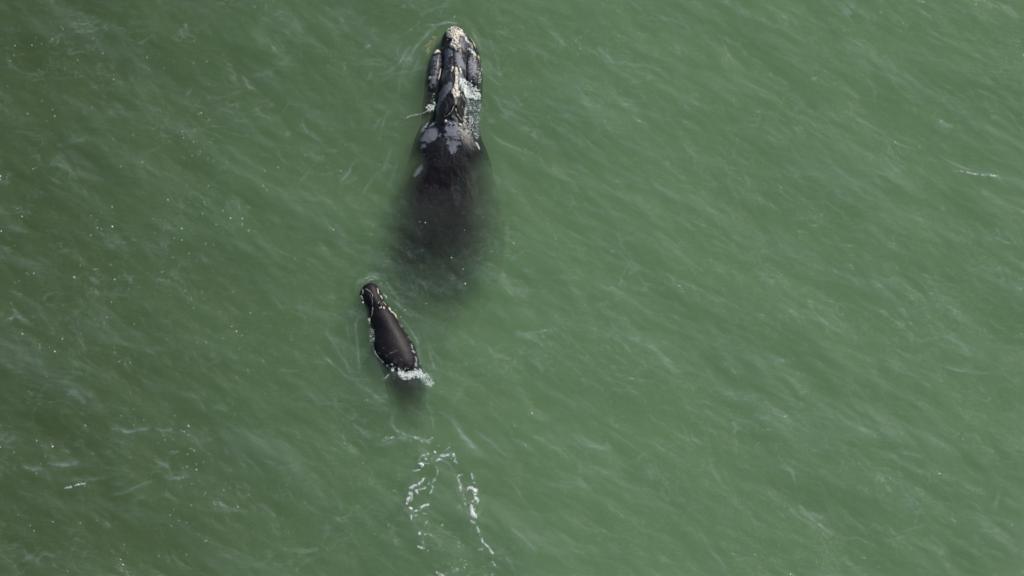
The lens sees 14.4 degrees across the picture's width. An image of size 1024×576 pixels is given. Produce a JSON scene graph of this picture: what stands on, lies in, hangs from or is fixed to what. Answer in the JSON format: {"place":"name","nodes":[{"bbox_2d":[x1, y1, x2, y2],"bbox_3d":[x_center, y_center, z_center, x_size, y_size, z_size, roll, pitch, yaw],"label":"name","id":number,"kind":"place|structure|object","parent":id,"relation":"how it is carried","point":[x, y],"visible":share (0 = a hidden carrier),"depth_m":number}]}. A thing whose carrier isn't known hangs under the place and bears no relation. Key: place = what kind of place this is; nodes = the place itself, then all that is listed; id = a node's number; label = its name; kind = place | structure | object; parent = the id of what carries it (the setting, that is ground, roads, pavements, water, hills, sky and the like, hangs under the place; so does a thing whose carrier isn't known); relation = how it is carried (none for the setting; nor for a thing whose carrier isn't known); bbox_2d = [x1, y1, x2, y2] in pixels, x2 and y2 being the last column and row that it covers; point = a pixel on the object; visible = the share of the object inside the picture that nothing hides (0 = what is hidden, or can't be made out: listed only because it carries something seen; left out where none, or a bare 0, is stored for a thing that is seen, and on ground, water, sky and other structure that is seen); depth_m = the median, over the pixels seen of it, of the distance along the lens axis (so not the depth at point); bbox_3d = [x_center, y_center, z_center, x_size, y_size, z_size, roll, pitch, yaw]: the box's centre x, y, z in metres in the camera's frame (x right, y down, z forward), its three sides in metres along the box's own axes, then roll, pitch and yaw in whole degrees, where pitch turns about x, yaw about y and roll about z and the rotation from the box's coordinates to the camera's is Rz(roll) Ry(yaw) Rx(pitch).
{"place":"outdoors","nodes":[
{"label":"outdoors","id":0,"kind":"place"},
{"bbox_2d":[0,0,1023,575],"label":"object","id":1,"kind":"structure","parent":0,"point":[635,339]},
{"bbox_3d":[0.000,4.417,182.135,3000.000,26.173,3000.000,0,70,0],"label":"water","id":2,"kind":"structure","parent":0,"visible":0},
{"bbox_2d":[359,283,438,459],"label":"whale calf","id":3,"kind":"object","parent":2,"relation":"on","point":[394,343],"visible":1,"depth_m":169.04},
{"bbox_2d":[375,345,433,386],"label":"foam","id":4,"kind":"object","parent":2,"relation":"on","point":[417,373],"visible":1,"depth_m":168.67},
{"bbox_2d":[382,430,456,490],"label":"foam","id":5,"kind":"object","parent":2,"relation":"on","point":[421,465],"visible":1,"depth_m":167.42},
{"bbox_2d":[407,94,436,130],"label":"foam","id":6,"kind":"object","parent":2,"relation":"on","point":[433,106],"visible":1,"depth_m":172.78},
{"bbox_2d":[406,478,464,575],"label":"foam","id":7,"kind":"object","parent":2,"relation":"on","point":[411,494],"visible":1,"depth_m":166.74},
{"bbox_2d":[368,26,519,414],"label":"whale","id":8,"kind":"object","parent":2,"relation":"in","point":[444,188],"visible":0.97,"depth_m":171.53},
{"bbox_2d":[459,30,483,149],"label":"foam","id":9,"kind":"object","parent":2,"relation":"on","point":[467,91],"visible":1,"depth_m":172.98},
{"bbox_2d":[454,473,494,574],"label":"foam","id":10,"kind":"object","parent":2,"relation":"on","point":[472,512],"visible":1,"depth_m":166.67},
{"bbox_2d":[0,7,1017,571],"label":"foam flecks","id":11,"kind":"object","parent":2,"relation":"on","point":[250,313],"visible":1,"depth_m":169.84}
]}

